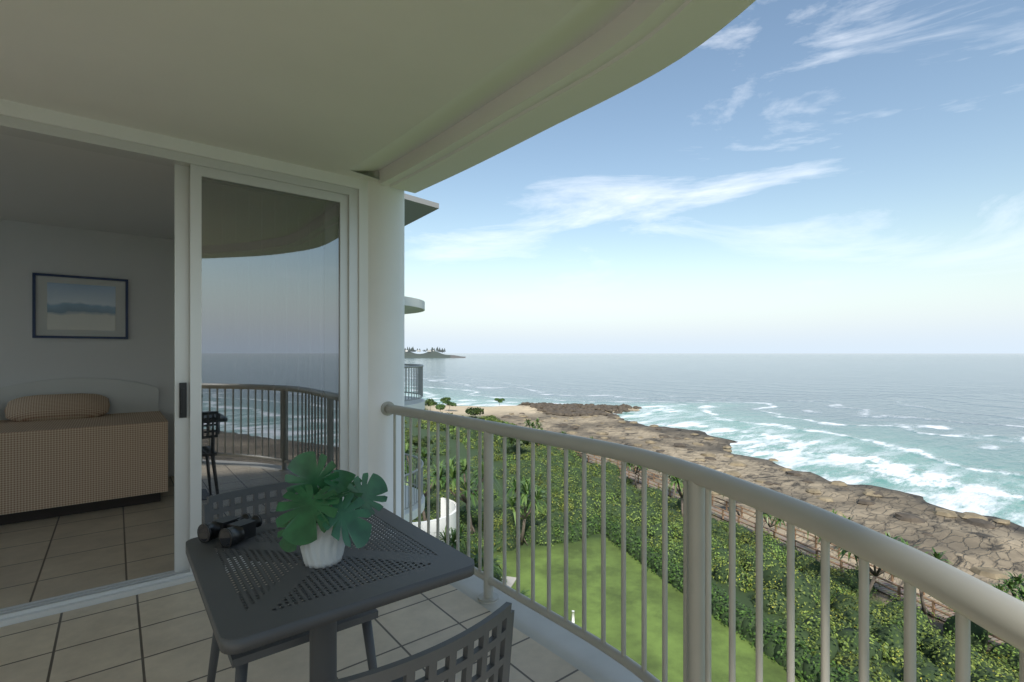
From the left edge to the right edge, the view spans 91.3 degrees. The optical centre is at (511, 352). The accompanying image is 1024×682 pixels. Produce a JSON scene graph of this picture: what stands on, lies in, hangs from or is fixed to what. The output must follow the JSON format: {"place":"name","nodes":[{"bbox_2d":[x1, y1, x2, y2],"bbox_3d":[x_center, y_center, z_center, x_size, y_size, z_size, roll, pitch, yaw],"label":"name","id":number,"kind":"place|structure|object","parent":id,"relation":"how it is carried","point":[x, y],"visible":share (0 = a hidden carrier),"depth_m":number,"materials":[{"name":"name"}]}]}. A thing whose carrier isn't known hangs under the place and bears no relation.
{"place":"outdoors","nodes":[
{"label":"outdoors","id":0,"kind":"place"},
{"bbox_2d":[0,476,173,608],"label":"room floor","id":1,"kind":"structure","parent":0,"point":[40,559],"depth_m":3.29,"materials":[{"name":"tile"}]},
{"bbox_2d":[0,378,167,524],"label":"day bed","id":2,"kind":"object","parent":1,"relation":"on","point":[70,446],"visible":1,"depth_m":4.17,"materials":[{"name":"beige fabric"}]},
{"bbox_2d":[0,134,173,476],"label":"room walls","id":3,"kind":"structure","parent":1,"relation":"on","point":[64,210],"depth_m":4.61,"materials":[{"name":"white paint"}]},
{"bbox_2d":[32,273,127,338],"bbox_3d":[-4.145,-0.440,4.827,0.700,0.600,0.025,0,0,-38],"label":"framed picture","id":4,"kind":"object","parent":3,"relation":"attached to","point":[72,306],"visible":1,"depth_m":4.81,"materials":[{"name":"blue"}]},
{"bbox_2d":[374,535,642,681],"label":"curb","id":5,"kind":"structure","parent":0,"point":[595,664],"depth_m":2.27,"materials":[{"name":"white concrete"}]},
{"bbox_2d":[0,543,594,681],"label":"balcony floor tiles","id":6,"kind":"object","parent":5,"relation":"on","point":[163,635],"visible":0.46,"depth_m":2.22,"materials":[{"name":"beige tile"}]},
{"bbox_2d":[202,480,377,681],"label":"bistro chair","id":7,"kind":"object","parent":6,"relation":"on","point":[240,661],"visible":0.22,"depth_m":1.68,"materials":[{"name":"plastic"}]},
{"bbox_2d":[186,507,473,681],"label":"bistro table","id":8,"kind":"object","parent":6,"relation":"on","point":[323,607],"visible":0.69,"depth_m":1.29,"materials":[{"name":"grey"}]},
{"bbox_2d":[197,513,261,547],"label":"binoculars","id":9,"kind":"object","parent":8,"relation":"on","point":[229,531],"visible":1,"depth_m":1.50,"materials":[{"name":"black plastic"}]},
{"bbox_2d":[276,451,387,568],"bbox_3d":[-0.498,0.424,1.371,0.260,0.293,0.244,0,0,1],"label":"potted plant","id":10,"kind":"object","parent":8,"relation":"on","point":[318,528],"visible":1,"depth_m":1.33,"materials":[{"name":"green plant"}]},
{"bbox_2d":[328,602,514,681],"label":"bistro chair","id":11,"kind":"object","parent":6,"relation":"on","point":[499,623],"visible":1,"depth_m":0.88,"materials":[{"name":"plastic"}]},
{"bbox_2d":[381,401,1023,681],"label":"balcony railing","id":12,"kind":"object","parent":5,"relation":"on","point":[966,598],"visible":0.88,"depth_m":1.59,"materials":[{"name":"beige metal"}]},
{"bbox_2d":[404,353,1023,526],"bbox_3d":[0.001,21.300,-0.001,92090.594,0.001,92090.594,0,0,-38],"label":"sea water","id":13,"kind":"structure","parent":0,"point":[944,430],"depth_m":219.83,"materials":[{"name":"blue liquid"}]},
{"bbox_2d":[404,347,465,357],"bbox_3d":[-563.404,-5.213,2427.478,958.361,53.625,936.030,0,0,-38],"label":"distant headland","id":14,"kind":"structure","parent":13,"relation":"in","point":[431,353],"depth_m":2209.77,"materials":[{"name":"green"}]},
{"bbox_2d":[404,405,1023,681],"bbox_3d":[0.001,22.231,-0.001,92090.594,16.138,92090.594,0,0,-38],"label":"terrain","id":15,"kind":"structure","parent":0,"point":[966,546],"depth_m":49.12,"materials":[{"name":"green plant"}]},
{"bbox_2d":[0,99,403,538],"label":"exterior wall","id":16,"kind":"structure","parent":15,"relation":"on","point":[380,295],"depth_m":3.48,"materials":[{"name":"white paint"}]},
{"bbox_2d":[0,115,357,626],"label":"sliding door","id":17,"kind":"structure","parent":16,"relation":"attached to","point":[265,327],"depth_m":3.05,"materials":[{"name":"clear glass"}]},
{"bbox_2d":[0,0,755,192],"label":"ceiling","id":18,"kind":"structure","parent":16,"relation":"attached to","point":[414,96],"depth_m":2.10,"materials":[{"name":"white paint"}]},
{"bbox_2d":[404,193,438,521],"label":"wing balconies","id":19,"kind":"structure","parent":15,"relation":"on","point":[416,208],"depth_m":12.83,"materials":[{"name":"white concrete"}]},
{"bbox_2d":[406,397,529,452],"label":"dune trees","id":20,"kind":"object","parent":15,"relation":"on","point":[442,406],"visible":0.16,"depth_m":135.79,"materials":[{"name":"green plant"}]},
{"bbox_2d":[412,497,574,622],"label":"terrace wall","id":21,"kind":"structure","parent":15,"relation":"on","point":[452,524],"depth_m":34.83,"materials":[{"name":"white paint"}]},
{"bbox_2d":[462,513,858,681],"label":"lawn hedge","id":22,"kind":"object","parent":15,"relation":"on","point":[807,666],"visible":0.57,"depth_m":27.65,"materials":[{"name":"green plant"}]},
{"bbox_2d":[404,409,1018,681],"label":"scrub shrubs","id":23,"kind":"object","parent":15,"relation":"on","point":[1000,663],"visible":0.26,"depth_m":36.91,"materials":[{"name":"green plant"}]},
{"bbox_2d":[404,418,1023,617],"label":"trees","id":24,"kind":"object","parent":15,"relation":"on","point":[525,486],"visible":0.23,"depth_m":37.80,"materials":[{"name":"green plant"}]},
{"bbox_2d":[502,402,1009,579],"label":"rocks","id":25,"kind":"object","parent":15,"relation":"on","point":[593,410],"visible":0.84,"depth_m":89.29,"materials":[{"name":"brown stone"}]},
{"bbox_2d":[537,443,1005,644],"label":"boardwalk fence","id":26,"kind":"object","parent":15,"relation":"on","point":[935,607],"visible":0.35,"depth_m":46.70,"materials":[{"name":"brown wood"}]},
{"bbox_2d":[404,0,1023,352],"label":"sky","id":27,"kind":"structure","parent":0,"point":[812,176],"materials":[{"name":"blue"}]}
]}

